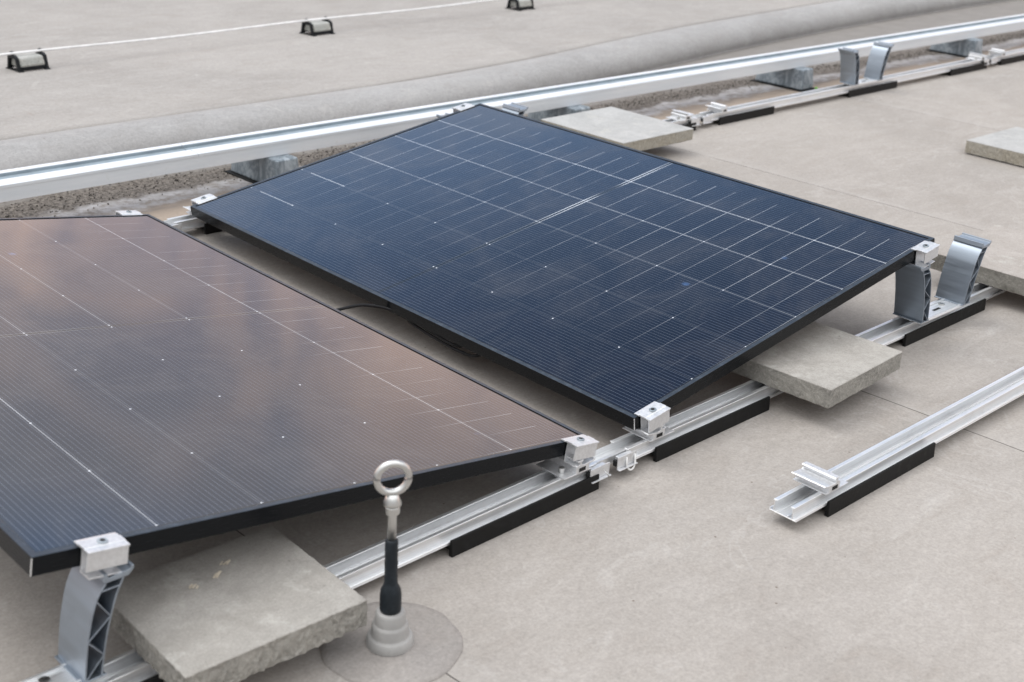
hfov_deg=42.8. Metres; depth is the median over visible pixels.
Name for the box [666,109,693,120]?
bracket
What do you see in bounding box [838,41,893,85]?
ridge bracket
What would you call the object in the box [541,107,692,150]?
concrete slab
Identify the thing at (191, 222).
mounting rail
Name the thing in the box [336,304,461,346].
solar cable
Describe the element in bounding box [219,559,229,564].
wood chip
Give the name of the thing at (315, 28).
conductor holder
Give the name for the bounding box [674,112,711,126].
rail connector
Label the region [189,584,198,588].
wood chip
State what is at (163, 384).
photovoltaic module
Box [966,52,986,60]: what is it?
bracket
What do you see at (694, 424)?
mounting rail
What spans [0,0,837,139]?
roof
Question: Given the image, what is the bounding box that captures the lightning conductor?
[0,0,495,55]
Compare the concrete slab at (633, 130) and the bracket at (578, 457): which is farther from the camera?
the concrete slab at (633, 130)
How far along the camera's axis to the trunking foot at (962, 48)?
7.31 m
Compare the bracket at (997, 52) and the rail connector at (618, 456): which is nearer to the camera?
the rail connector at (618, 456)
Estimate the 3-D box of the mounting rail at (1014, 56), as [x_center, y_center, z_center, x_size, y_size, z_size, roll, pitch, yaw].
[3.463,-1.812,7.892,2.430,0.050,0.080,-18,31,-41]
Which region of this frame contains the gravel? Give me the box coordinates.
[1,30,1023,217]
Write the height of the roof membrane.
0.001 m
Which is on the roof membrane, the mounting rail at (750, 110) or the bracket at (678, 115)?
the mounting rail at (750, 110)
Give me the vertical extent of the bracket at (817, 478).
0.029 m
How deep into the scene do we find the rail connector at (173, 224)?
3.83 m
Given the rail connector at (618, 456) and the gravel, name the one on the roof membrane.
the gravel
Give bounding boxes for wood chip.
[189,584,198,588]
[212,570,221,577]
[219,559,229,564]
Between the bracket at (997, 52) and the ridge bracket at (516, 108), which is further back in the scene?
the bracket at (997, 52)
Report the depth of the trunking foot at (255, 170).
4.34 m
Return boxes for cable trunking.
[0,14,1023,201]
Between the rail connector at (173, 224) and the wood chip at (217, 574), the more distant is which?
the rail connector at (173, 224)
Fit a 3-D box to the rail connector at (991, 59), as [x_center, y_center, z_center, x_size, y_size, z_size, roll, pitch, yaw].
[2.562,-1.514,7.051,0.235,0.028,0.061,-18,31,-41]
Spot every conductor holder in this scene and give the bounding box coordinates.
[6,48,50,72]
[299,16,334,36]
[506,0,534,10]
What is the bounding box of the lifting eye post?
[320,460,462,681]
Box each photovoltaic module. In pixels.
[0,214,586,576]
[190,103,934,429]
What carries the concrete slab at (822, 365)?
on the mounting rail at (694, 424)
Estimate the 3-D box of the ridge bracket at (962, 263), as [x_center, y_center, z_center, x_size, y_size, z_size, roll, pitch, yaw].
[1.117,-0.182,3.412,0.358,0.218,0.088,-18,31,-40]
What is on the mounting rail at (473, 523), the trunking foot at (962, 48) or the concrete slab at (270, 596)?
the concrete slab at (270, 596)
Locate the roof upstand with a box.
[0,0,1008,170]
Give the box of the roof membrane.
[0,0,1023,681]
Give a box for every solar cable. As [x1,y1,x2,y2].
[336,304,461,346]
[407,320,479,357]
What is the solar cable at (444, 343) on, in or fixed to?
attached to the photovoltaic module at (621, 284)
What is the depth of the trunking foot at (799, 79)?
6.25 m
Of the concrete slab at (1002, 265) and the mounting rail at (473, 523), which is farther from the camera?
the concrete slab at (1002, 265)
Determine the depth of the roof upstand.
5.57 m
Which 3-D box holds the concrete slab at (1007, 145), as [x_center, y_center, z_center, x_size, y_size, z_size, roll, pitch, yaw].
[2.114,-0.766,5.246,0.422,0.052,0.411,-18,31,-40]
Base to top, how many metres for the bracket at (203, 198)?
0.066 m
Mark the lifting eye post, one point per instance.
(395, 639)
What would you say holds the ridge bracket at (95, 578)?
on the mounting rail at (473, 523)
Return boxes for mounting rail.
[93,462,598,681]
[167,117,695,234]
[610,282,1004,461]
[699,58,986,124]
[769,366,1023,521]
[987,48,1023,64]
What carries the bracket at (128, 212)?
on the rail
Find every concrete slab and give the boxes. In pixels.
[110,526,366,681]
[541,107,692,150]
[732,322,901,407]
[930,225,1023,295]
[965,127,1023,166]
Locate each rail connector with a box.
[163,216,187,230]
[554,434,637,483]
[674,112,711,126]
[971,55,996,64]
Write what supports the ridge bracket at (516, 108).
on the mounting rail at (191, 222)
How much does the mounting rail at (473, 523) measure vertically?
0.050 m
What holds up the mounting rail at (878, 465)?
on the roof membrane
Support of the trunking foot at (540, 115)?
on the roof membrane
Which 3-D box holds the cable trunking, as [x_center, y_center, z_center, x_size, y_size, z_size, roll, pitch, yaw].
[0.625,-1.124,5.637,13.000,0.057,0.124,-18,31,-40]
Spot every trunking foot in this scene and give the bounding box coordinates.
[224,154,298,183]
[528,104,589,120]
[751,67,817,91]
[926,38,982,57]
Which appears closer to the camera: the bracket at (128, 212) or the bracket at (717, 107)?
the bracket at (128, 212)
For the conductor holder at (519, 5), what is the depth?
7.47 m
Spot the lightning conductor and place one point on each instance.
(137, 40)
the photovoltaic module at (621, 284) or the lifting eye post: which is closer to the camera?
the lifting eye post
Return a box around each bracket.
[20,532,133,681]
[115,210,142,215]
[183,194,216,214]
[436,102,527,117]
[536,434,598,479]
[622,401,673,441]
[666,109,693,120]
[706,102,731,112]
[791,461,847,494]
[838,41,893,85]
[893,233,991,323]
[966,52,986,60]
[988,48,1007,55]
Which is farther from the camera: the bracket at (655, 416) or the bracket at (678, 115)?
the bracket at (678, 115)
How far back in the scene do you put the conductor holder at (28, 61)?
5.36 m

